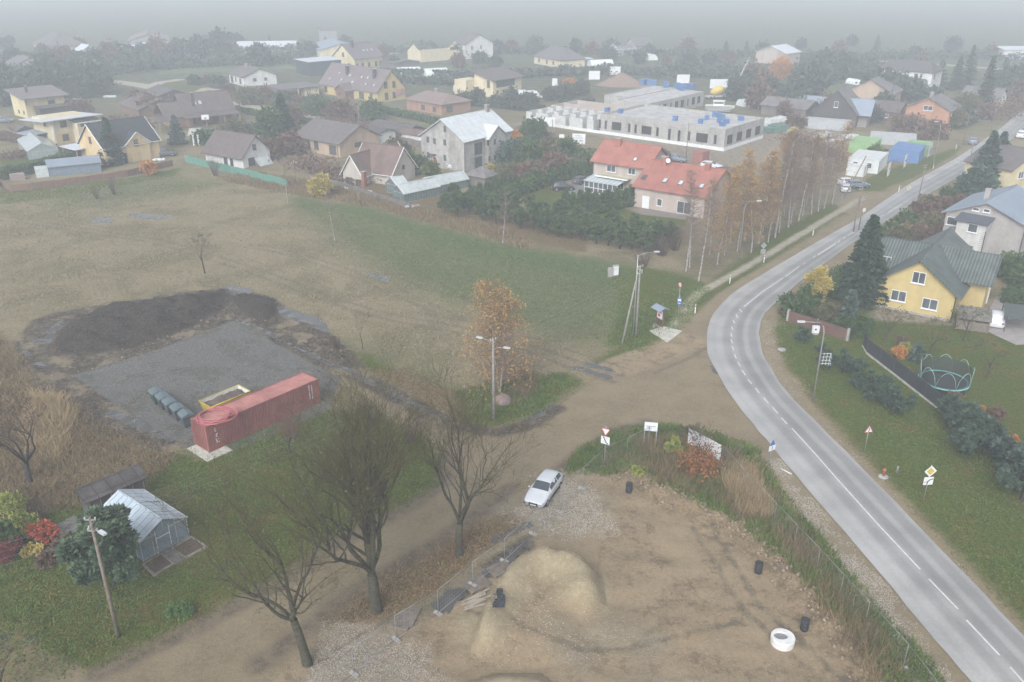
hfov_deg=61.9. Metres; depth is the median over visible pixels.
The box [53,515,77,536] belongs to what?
paving
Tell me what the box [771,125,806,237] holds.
birch
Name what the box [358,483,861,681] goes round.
site stones
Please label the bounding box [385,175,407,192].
greenhouse
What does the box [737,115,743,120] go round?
blue crate
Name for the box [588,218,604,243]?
pine tree
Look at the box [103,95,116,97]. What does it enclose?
bags
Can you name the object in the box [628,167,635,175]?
window
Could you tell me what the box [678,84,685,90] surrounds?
blue crate
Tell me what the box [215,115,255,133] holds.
bush
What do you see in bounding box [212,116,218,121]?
window
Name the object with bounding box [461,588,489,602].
plank
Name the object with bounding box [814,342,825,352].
dwarf pine
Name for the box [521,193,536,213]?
pine tree
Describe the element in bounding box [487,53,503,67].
garden tree
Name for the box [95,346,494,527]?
power line
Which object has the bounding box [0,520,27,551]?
thuja
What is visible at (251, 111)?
hedge
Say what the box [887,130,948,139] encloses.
hedge
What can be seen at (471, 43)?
house
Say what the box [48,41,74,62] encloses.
garden tree
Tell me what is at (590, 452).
weeds
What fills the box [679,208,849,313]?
footpath
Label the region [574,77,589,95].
garden tree
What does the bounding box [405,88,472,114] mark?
house
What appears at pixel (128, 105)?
shed
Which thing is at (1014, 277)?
bush
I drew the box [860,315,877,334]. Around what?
bush
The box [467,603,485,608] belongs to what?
plank
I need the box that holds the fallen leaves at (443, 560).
[320,514,524,623]
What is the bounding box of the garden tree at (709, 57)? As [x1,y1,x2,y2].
[701,50,719,66]
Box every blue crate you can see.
[639,79,646,84]
[651,80,656,85]
[662,81,668,86]
[672,115,677,120]
[674,82,680,88]
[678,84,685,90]
[683,83,690,88]
[719,121,725,125]
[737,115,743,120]
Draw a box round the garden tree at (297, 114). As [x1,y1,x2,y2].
[279,104,307,123]
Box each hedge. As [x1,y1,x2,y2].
[0,130,23,142]
[0,150,81,179]
[228,92,326,115]
[235,104,312,124]
[377,67,473,77]
[378,103,443,123]
[472,97,545,110]
[475,156,593,207]
[558,96,594,102]
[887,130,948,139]
[998,286,1023,304]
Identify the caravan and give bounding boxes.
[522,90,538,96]
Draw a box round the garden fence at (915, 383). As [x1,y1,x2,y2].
[862,333,944,411]
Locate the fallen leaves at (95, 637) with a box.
[0,507,362,681]
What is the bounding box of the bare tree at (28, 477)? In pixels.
[0,383,46,482]
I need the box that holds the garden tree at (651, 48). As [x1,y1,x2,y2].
[642,42,657,53]
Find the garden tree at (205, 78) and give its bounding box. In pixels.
[202,73,211,83]
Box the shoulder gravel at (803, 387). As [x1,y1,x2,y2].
[761,319,977,584]
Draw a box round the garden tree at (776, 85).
[761,76,783,96]
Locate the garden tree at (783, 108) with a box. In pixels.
[776,98,793,116]
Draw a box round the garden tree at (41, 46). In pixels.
[33,42,49,52]
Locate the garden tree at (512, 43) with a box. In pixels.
[505,36,518,52]
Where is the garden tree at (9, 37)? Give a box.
[5,34,15,42]
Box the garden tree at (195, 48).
[182,39,204,57]
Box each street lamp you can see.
[476,336,510,420]
[632,251,659,334]
[738,200,761,259]
[797,320,831,401]
[932,121,940,169]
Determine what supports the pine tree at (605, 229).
on the ground at (816, 24)
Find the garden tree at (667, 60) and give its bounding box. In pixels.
[661,53,673,66]
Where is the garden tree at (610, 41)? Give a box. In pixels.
[602,37,620,46]
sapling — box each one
[265,396,315,452]
[316,375,337,418]
[351,308,373,348]
[667,417,732,485]
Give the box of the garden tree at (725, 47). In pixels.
[720,40,728,58]
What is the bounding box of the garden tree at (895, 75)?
[882,67,900,79]
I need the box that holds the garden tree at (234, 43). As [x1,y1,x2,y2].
[228,40,239,52]
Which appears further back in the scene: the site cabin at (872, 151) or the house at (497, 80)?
the house at (497, 80)
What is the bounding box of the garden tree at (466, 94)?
[453,87,475,106]
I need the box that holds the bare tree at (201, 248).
[185,232,211,273]
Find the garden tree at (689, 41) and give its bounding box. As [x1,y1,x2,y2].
[679,34,698,51]
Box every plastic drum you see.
[626,481,632,493]
[754,560,763,574]
[800,616,809,631]
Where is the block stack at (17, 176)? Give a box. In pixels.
[9,172,25,180]
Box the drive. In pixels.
[568,183,584,195]
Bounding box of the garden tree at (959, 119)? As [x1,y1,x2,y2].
[949,104,972,129]
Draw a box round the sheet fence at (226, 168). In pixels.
[184,155,287,186]
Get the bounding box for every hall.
[127,29,168,44]
[142,40,297,52]
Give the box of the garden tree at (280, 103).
[273,92,295,138]
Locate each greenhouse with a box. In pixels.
[17,132,58,159]
[104,489,189,561]
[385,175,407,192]
[391,177,440,201]
[422,170,468,193]
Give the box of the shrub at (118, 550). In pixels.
[54,502,141,587]
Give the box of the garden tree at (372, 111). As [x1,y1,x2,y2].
[359,96,391,121]
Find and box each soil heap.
[595,73,647,87]
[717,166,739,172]
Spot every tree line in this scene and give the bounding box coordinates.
[0,41,450,54]
[0,142,76,159]
[1,49,173,74]
[5,64,125,99]
[94,48,310,69]
[94,113,166,127]
[211,122,306,134]
[268,150,380,186]
[305,115,424,138]
[396,74,465,86]
[415,43,813,59]
[452,61,674,78]
[484,150,592,169]
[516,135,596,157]
[641,55,885,79]
[764,129,851,159]
[796,47,1023,62]
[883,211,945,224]
[976,88,1023,120]
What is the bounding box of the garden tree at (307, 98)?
[301,90,323,102]
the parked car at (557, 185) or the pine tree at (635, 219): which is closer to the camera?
the pine tree at (635, 219)
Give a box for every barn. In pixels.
[295,56,341,75]
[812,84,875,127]
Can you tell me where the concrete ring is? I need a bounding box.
[770,628,795,651]
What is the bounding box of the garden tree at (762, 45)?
[754,39,770,49]
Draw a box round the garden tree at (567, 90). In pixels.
[553,79,578,98]
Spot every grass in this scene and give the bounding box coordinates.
[0,174,585,381]
[0,409,444,681]
[17,386,83,457]
[302,205,628,340]
[322,514,525,623]
[453,371,580,425]
[601,286,711,352]
[717,455,777,517]
[767,313,1023,624]
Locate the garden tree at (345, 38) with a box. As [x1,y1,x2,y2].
[337,34,353,42]
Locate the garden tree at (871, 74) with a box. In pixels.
[855,66,898,87]
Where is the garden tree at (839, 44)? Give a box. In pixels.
[831,38,847,51]
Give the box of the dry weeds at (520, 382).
[495,364,539,403]
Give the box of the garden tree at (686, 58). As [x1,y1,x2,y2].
[676,50,699,67]
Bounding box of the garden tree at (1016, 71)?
[996,61,1023,84]
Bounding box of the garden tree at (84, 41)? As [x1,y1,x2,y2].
[72,34,87,43]
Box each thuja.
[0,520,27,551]
[476,182,485,200]
[484,180,491,196]
[491,177,499,188]
[530,168,540,187]
[539,169,545,185]
[547,166,555,184]
[555,167,561,180]
[561,188,570,208]
[562,163,570,180]
[568,191,576,208]
[569,159,578,178]
[576,189,584,206]
[578,160,585,175]
[583,187,593,209]
[584,157,593,174]
[590,191,598,206]
[592,196,602,213]
[600,192,607,211]
[604,189,613,210]
[611,191,617,208]
[615,187,622,208]
[620,190,626,207]
[624,187,632,206]
[629,184,636,205]
[776,288,816,314]
[803,265,835,304]
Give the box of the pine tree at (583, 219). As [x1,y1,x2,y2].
[574,211,593,240]
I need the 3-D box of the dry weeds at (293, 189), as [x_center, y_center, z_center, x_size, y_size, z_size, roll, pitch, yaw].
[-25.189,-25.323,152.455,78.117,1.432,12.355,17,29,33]
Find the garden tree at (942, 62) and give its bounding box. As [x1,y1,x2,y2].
[939,59,948,84]
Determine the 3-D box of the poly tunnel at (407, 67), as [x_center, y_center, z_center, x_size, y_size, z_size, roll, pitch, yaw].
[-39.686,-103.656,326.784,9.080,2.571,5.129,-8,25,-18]
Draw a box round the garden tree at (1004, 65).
[998,57,1009,69]
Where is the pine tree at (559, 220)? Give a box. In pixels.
[549,211,566,236]
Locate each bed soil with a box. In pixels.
[145,554,170,572]
[174,538,203,555]
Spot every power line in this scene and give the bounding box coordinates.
[87,339,488,516]
[92,343,490,521]
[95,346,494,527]
[98,353,491,533]
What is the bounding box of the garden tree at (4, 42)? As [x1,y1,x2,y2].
[0,37,15,48]
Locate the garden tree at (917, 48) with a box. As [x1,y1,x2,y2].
[907,43,923,52]
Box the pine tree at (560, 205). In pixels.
[550,197,569,216]
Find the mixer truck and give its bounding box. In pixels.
[705,57,749,99]
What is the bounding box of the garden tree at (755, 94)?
[743,76,775,109]
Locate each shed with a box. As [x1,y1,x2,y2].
[13,124,32,132]
[34,155,101,177]
[75,464,147,512]
[117,92,168,116]
[144,84,187,101]
[366,119,426,138]
[368,126,395,143]
[379,58,419,67]
[759,96,819,117]
[799,95,826,103]
[875,99,907,120]
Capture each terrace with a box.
[188,128,207,135]
[632,208,686,218]
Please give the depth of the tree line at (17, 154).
186.73 m
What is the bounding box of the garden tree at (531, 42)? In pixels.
[524,36,541,48]
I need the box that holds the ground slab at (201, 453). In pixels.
[187,445,232,461]
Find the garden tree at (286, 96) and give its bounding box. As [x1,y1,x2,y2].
[272,89,292,101]
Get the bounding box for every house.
[3,85,87,117]
[4,54,32,66]
[17,111,102,146]
[32,31,83,49]
[75,43,95,52]
[76,115,161,166]
[151,89,240,132]
[201,129,273,167]
[227,63,277,85]
[297,117,381,157]
[313,38,347,56]
[318,62,407,102]
[332,40,383,67]
[339,140,418,186]
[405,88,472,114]
[407,32,493,61]
[418,104,513,171]
[454,66,525,96]
[533,45,585,66]
[583,137,735,217]
[610,37,652,55]
[755,44,801,63]
[851,76,902,100]
[874,227,1013,320]
[876,59,944,86]
[904,92,962,130]
[941,184,1023,255]
[960,85,1008,105]
[963,144,1023,187]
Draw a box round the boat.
[705,100,734,111]
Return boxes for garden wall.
[786,309,850,340]
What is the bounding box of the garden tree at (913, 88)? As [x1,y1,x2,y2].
[893,70,930,102]
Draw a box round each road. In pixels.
[0,52,1023,681]
[707,111,1023,681]
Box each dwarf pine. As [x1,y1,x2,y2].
[794,325,814,343]
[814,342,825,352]
[816,349,840,368]
[838,348,852,372]
[843,357,868,381]
[847,367,880,391]
[863,373,895,402]
[874,383,918,414]
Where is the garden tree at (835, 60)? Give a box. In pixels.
[822,52,853,79]
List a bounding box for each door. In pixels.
[154,524,171,552]
[229,158,233,166]
[642,196,649,208]
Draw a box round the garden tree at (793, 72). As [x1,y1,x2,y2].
[785,61,809,89]
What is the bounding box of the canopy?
[59,143,85,156]
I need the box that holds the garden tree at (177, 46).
[167,37,190,57]
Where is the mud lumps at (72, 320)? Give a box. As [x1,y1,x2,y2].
[47,288,230,351]
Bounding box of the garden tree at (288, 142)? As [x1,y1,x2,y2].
[276,128,307,154]
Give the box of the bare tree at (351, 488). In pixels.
[207,323,450,614]
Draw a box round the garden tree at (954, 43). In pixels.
[943,35,964,51]
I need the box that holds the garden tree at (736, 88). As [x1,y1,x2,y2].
[722,75,749,100]
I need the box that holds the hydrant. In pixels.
[878,468,888,479]
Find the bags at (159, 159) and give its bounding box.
[152,158,165,160]
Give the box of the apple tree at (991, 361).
[962,337,1010,377]
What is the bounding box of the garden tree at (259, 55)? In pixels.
[244,41,272,66]
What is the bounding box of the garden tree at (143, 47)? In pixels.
[133,41,155,52]
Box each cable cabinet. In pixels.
[608,264,618,276]
[812,325,819,334]
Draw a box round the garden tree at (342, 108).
[320,93,359,120]
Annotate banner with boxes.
[533,117,554,125]
[552,78,556,85]
[573,133,584,144]
[589,71,599,79]
[610,66,620,74]
[677,75,689,83]
[688,429,721,461]
[710,79,727,87]
[887,162,891,175]
[927,142,932,156]
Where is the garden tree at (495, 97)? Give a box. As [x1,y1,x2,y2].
[487,92,503,104]
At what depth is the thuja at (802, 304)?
103.22 m
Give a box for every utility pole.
[83,516,120,637]
[634,264,642,336]
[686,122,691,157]
[853,185,862,231]
[858,164,869,207]
[858,196,865,229]
[917,165,926,199]
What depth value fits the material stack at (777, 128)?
215.21 m
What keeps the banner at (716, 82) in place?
on the ground at (816, 24)
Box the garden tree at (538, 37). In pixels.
[529,33,542,43]
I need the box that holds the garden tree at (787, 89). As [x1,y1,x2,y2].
[778,79,794,96]
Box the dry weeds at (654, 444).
[601,429,916,681]
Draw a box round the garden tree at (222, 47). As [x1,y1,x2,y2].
[209,37,235,56]
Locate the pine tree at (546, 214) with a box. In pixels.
[536,206,555,233]
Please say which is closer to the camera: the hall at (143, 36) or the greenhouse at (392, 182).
the greenhouse at (392, 182)
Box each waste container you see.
[147,386,162,404]
[154,391,170,409]
[161,396,177,414]
[169,402,185,420]
[177,409,194,427]
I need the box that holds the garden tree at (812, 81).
[791,61,833,94]
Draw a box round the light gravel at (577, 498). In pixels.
[501,471,620,541]
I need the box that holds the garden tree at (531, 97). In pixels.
[518,89,539,104]
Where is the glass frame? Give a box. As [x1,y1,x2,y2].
[254,155,273,166]
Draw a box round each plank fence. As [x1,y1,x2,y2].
[0,160,172,191]
[308,174,410,207]
[402,137,421,147]
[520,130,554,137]
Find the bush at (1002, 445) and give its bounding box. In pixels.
[981,433,1016,468]
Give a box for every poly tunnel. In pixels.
[396,66,420,73]
[422,67,448,75]
[586,59,612,66]
[646,53,657,59]
[736,99,748,106]
[845,78,859,84]
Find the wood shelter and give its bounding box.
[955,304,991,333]
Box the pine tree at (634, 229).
[623,222,642,249]
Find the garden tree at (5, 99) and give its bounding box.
[0,75,19,106]
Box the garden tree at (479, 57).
[470,49,489,63]
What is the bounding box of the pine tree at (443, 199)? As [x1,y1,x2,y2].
[436,193,449,212]
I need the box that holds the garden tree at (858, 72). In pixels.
[845,61,869,79]
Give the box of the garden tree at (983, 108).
[978,100,999,120]
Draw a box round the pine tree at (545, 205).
[543,201,550,208]
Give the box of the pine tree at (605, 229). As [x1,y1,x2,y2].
[602,220,613,245]
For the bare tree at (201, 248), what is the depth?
116.50 m
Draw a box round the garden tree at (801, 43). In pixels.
[794,36,806,48]
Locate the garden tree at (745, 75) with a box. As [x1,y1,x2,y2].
[737,69,755,83]
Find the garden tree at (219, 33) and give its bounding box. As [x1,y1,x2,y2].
[207,26,231,41]
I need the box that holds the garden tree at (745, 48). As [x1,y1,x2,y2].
[743,41,749,50]
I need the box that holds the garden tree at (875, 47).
[871,35,880,49]
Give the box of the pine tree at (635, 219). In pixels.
[627,211,645,239]
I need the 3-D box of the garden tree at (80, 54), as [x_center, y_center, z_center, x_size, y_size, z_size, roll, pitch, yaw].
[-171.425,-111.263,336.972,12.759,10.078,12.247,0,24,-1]
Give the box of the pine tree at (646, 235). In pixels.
[636,227,653,250]
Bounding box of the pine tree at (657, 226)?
[648,218,673,249]
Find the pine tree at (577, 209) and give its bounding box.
[568,204,585,217]
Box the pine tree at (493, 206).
[487,192,503,223]
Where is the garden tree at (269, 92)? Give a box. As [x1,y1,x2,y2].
[258,83,273,98]
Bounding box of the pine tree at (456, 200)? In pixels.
[446,190,465,215]
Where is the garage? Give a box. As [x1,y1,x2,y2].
[398,127,424,140]
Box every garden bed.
[142,553,173,576]
[170,536,207,558]
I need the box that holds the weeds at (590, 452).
[563,419,945,681]
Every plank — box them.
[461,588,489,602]
[464,594,491,607]
[464,596,490,603]
[467,594,485,602]
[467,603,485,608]
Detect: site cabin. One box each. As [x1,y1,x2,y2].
[846,163,866,176]
[848,155,881,173]
[852,153,883,170]
[855,151,886,168]
[857,149,888,166]
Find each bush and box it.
[1,116,25,130]
[62,96,94,112]
[123,87,150,99]
[134,91,170,115]
[189,127,213,145]
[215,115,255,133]
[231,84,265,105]
[259,136,278,160]
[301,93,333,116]
[383,136,414,154]
[410,150,429,174]
[494,160,516,183]
[510,140,545,165]
[511,159,546,181]
[535,134,564,157]
[539,150,571,169]
[550,136,581,157]
[777,305,789,316]
[784,112,808,128]
[796,282,825,307]
[809,271,843,298]
[811,299,840,321]
[828,263,848,285]
[830,315,853,327]
[831,299,845,318]
[844,314,870,337]
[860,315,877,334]
[867,142,887,151]
[881,220,901,233]
[881,222,919,240]
[883,110,928,131]
[889,208,919,223]
[899,220,931,240]
[908,198,933,218]
[910,217,939,229]
[914,116,954,139]
[919,193,942,202]
[927,196,952,215]
[929,221,944,235]
[939,184,961,196]
[942,193,966,205]
[947,423,984,455]
[981,433,1016,468]
[996,250,1023,281]
[1003,264,1023,288]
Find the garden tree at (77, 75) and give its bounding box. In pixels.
[59,62,107,98]
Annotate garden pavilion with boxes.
[466,166,497,186]
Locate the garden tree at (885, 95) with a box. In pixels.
[871,90,898,100]
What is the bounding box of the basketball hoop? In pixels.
[201,115,208,127]
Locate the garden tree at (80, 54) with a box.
[62,46,93,61]
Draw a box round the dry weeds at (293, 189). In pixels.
[214,171,533,249]
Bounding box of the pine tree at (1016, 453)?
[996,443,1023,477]
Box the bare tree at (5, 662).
[0,615,40,681]
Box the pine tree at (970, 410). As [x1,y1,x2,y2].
[946,400,990,432]
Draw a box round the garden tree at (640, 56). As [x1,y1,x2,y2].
[631,49,649,63]
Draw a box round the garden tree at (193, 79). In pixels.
[186,73,202,85]
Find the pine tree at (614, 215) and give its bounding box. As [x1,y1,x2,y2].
[602,207,622,238]
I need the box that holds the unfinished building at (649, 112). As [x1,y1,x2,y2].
[526,86,764,150]
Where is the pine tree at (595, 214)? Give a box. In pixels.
[588,210,601,229]
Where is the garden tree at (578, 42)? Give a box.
[568,37,583,47]
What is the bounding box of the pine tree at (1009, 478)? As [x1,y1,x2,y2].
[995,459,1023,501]
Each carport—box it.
[265,82,320,95]
[1001,303,1023,331]
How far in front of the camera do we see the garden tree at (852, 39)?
431.72 m
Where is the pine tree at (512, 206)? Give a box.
[500,197,519,222]
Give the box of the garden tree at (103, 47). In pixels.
[96,37,120,60]
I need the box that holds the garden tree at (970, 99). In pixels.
[952,90,980,111]
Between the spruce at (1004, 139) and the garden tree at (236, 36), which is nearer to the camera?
the spruce at (1004, 139)
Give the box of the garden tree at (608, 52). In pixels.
[598,43,618,59]
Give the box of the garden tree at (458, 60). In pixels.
[448,49,466,67]
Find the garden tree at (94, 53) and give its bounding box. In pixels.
[86,46,106,60]
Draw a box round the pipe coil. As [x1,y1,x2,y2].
[196,406,237,424]
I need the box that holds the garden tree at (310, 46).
[295,37,318,55]
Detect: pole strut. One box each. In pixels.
[621,281,636,343]
[843,156,866,197]
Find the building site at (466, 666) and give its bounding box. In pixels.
[267,333,887,681]
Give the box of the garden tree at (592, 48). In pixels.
[583,38,599,55]
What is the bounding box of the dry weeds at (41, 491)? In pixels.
[0,336,175,521]
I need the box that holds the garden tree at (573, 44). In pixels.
[569,36,578,53]
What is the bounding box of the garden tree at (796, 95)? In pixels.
[784,88,806,99]
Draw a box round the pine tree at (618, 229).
[608,218,630,248]
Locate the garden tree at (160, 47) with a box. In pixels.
[146,32,171,57]
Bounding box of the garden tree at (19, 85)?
[9,79,28,105]
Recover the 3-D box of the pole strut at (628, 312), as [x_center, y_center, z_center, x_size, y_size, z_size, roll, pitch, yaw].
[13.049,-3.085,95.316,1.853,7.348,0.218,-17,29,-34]
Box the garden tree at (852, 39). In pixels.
[844,33,859,45]
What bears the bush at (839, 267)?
on the ground at (816, 24)
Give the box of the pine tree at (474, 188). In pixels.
[467,184,483,200]
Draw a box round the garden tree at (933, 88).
[917,84,947,100]
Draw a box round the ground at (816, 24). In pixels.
[0,0,1023,681]
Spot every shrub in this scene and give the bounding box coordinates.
[0,490,30,518]
[0,533,24,564]
[7,509,42,527]
[18,494,54,519]
[19,541,44,558]
[23,518,61,546]
[30,532,70,569]
[54,502,141,587]
[59,531,76,543]
[88,186,100,198]
[103,176,119,194]
[139,159,158,174]
[163,600,194,620]
[205,155,221,175]
[272,412,302,439]
[305,171,333,197]
[326,398,370,442]
[330,334,340,348]
[354,384,391,426]
[388,403,426,443]
[419,159,441,176]
[486,163,495,170]
[511,127,522,141]
[562,77,575,84]
[630,244,655,266]
[630,464,648,477]
[648,234,674,255]
[663,221,685,250]
[663,435,683,453]
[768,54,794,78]
[890,344,909,359]
[895,335,911,342]
[899,341,910,352]
[946,390,962,401]
[984,405,1006,420]
[1011,433,1020,442]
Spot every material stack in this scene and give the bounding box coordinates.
[763,123,789,133]
[765,115,786,123]
[814,131,831,137]
[837,133,858,139]
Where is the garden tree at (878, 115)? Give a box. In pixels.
[870,103,885,123]
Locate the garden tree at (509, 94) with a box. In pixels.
[499,86,521,101]
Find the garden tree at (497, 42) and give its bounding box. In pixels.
[492,38,506,53]
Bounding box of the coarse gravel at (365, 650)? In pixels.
[307,619,459,681]
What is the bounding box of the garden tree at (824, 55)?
[808,47,836,66]
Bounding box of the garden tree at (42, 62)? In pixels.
[27,52,65,80]
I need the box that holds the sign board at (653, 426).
[644,421,657,441]
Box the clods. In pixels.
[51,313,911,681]
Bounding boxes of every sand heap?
[469,673,554,681]
[471,547,606,668]
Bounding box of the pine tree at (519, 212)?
[511,206,530,228]
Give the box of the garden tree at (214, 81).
[207,72,227,87]
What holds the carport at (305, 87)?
on the ground at (816, 24)
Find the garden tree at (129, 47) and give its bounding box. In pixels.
[116,42,140,56]
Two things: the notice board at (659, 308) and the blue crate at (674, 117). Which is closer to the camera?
the notice board at (659, 308)
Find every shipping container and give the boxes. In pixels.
[190,372,320,452]
[692,149,709,163]
[804,116,850,131]
[848,139,877,152]
[852,137,879,143]
[855,136,881,145]
[870,131,916,144]
[888,147,921,163]
[893,145,923,160]
[895,143,924,158]
[897,141,926,152]
[908,141,930,156]
[910,140,931,143]
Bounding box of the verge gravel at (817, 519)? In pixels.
[770,458,954,681]
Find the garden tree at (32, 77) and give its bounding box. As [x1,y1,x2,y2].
[13,66,53,86]
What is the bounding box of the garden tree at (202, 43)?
[187,33,210,54]
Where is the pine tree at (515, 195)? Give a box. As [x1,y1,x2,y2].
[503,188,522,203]
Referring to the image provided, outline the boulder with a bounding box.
[495,394,510,405]
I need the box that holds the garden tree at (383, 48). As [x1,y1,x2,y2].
[378,42,390,56]
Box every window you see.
[59,120,66,127]
[62,134,69,140]
[80,118,89,126]
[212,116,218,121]
[248,157,255,165]
[314,141,318,149]
[329,145,336,154]
[354,141,361,146]
[359,92,363,98]
[446,106,452,112]
[474,142,481,154]
[474,156,481,168]
[496,79,514,87]
[606,165,615,172]
[611,121,621,130]
[617,182,623,189]
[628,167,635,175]
[641,125,651,134]
[656,198,661,206]
[667,128,670,139]
[676,200,690,213]
[677,130,680,141]
[680,99,683,107]
[695,132,707,142]
[713,134,716,144]
[726,134,732,144]
[736,131,742,141]
[745,128,751,138]
[754,125,760,135]
[889,289,906,302]
[910,271,926,285]
[920,297,938,311]
[923,105,932,110]
[945,216,956,226]
[966,223,978,233]
[971,207,979,211]
[982,209,989,213]
[1017,171,1023,179]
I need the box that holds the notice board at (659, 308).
[651,303,669,326]
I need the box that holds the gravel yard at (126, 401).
[69,321,341,449]
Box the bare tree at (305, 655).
[124,434,441,667]
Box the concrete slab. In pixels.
[651,326,681,342]
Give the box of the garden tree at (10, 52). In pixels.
[0,45,26,62]
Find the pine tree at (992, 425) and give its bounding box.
[970,412,1006,453]
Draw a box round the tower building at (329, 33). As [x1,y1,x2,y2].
[318,28,336,40]
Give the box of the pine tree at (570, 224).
[563,216,578,238]
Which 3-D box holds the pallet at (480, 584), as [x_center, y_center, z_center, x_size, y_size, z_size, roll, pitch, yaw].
[-2.397,16.805,58.938,1.600,0.145,1.200,-16,29,-32]
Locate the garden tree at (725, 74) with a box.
[713,69,735,83]
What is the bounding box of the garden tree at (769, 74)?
[755,67,780,82]
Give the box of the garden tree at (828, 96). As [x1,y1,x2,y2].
[817,90,832,103]
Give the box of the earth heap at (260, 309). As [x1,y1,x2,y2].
[52,288,277,356]
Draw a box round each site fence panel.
[307,649,353,681]
[349,616,395,677]
[392,590,438,643]
[433,562,472,616]
[468,539,504,586]
[500,512,533,562]
[529,491,560,536]
[555,468,582,514]
[578,448,605,490]
[601,438,627,467]
[721,446,746,487]
[746,472,776,518]
[771,503,797,544]
[796,525,820,568]
[817,552,843,595]
[841,577,869,618]
[867,602,908,667]
[899,645,937,681]
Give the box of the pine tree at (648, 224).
[642,217,659,238]
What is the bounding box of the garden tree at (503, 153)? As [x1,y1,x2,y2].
[494,137,525,164]
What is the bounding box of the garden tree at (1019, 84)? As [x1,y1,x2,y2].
[1008,73,1023,101]
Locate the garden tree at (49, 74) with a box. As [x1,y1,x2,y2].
[43,68,64,96]
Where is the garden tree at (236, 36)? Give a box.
[227,31,247,40]
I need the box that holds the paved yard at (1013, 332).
[988,296,1023,344]
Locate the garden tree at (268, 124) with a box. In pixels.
[253,105,286,140]
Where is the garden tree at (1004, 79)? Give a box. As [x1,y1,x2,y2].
[989,70,1015,90]
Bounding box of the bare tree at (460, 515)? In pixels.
[394,349,556,556]
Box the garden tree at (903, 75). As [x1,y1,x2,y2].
[900,67,909,77]
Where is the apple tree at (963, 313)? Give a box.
[950,305,992,340]
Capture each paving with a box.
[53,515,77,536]
[161,547,185,564]
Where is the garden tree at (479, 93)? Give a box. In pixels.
[470,86,485,98]
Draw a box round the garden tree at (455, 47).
[450,43,469,55]
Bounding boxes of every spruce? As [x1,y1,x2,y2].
[97,117,126,167]
[166,114,188,145]
[832,214,889,309]
[838,289,859,319]
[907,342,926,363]
[944,56,965,90]
[958,45,978,86]
[966,130,1003,191]
[975,55,997,105]
[999,131,1011,145]
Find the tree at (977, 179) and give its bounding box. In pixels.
[953,161,998,196]
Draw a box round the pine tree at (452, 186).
[442,182,461,195]
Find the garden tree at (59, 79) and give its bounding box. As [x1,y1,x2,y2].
[52,71,82,97]
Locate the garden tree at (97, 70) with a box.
[79,62,114,92]
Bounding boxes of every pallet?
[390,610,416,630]
[401,606,421,627]
[463,575,491,593]
[486,560,509,577]
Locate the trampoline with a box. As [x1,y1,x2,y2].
[918,354,974,396]
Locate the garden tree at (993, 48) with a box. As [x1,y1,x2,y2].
[984,42,999,58]
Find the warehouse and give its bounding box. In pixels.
[996,46,1023,58]
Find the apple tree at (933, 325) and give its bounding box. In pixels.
[912,315,961,356]
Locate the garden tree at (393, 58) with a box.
[386,54,400,60]
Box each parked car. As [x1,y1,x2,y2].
[0,116,13,122]
[159,148,176,156]
[242,120,254,125]
[524,468,562,507]
[551,181,574,190]
[572,175,586,184]
[670,153,686,162]
[700,160,722,167]
[837,177,852,183]
[840,183,851,192]
[846,179,870,188]
[968,137,978,144]
[990,310,1004,328]
[1015,130,1023,137]
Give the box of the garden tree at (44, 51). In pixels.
[37,48,58,60]
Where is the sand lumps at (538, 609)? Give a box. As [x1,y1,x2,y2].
[473,546,607,668]
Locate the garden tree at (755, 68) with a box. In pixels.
[740,58,765,80]
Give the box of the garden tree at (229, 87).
[221,83,235,92]
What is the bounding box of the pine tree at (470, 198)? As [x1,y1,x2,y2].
[462,190,478,213]
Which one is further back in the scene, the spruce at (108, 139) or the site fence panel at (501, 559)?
the spruce at (108, 139)
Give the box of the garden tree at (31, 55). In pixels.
[19,48,38,59]
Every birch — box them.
[275,160,292,202]
[320,191,339,240]
[442,274,548,406]
[495,191,514,242]
[672,169,705,267]
[679,178,704,271]
[687,176,722,280]
[700,180,723,253]
[701,173,744,264]
[712,164,745,255]
[721,163,746,241]
[730,168,753,250]
[735,147,763,240]
[738,169,767,252]
[747,161,767,221]
[748,148,786,243]
[761,158,775,231]
[761,167,784,241]
[762,130,801,223]
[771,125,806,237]
[774,147,797,232]
[778,131,809,227]
[790,141,809,223]
[791,129,809,209]
[793,130,823,221]
[798,129,827,215]
[802,138,827,213]
[805,132,820,205]
[815,128,835,211]
[818,132,835,201]
[818,134,844,208]
[823,119,856,204]
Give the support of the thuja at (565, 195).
on the ground at (816, 24)
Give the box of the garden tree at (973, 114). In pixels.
[960,101,980,125]
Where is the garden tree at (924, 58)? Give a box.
[913,52,929,60]
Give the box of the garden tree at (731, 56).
[725,49,737,62]
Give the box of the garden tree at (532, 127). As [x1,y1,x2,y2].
[519,115,547,140]
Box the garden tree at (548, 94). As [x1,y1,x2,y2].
[540,86,559,101]
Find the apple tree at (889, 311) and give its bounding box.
[873,301,914,340]
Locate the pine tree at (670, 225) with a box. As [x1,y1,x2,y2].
[665,220,680,240]
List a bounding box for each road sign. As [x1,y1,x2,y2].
[601,426,610,458]
[677,298,681,314]
[760,242,766,261]
[768,440,775,465]
[864,426,872,451]
[923,465,936,498]
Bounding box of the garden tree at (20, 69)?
[3,60,25,74]
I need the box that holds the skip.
[198,384,250,409]
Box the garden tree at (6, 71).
[0,62,19,82]
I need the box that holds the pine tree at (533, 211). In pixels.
[522,199,545,229]
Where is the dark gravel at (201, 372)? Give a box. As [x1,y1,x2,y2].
[76,320,337,454]
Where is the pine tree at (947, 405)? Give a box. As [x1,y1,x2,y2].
[933,393,968,425]
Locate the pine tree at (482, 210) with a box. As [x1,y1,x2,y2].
[474,199,488,220]
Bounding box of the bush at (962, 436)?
[947,423,984,455]

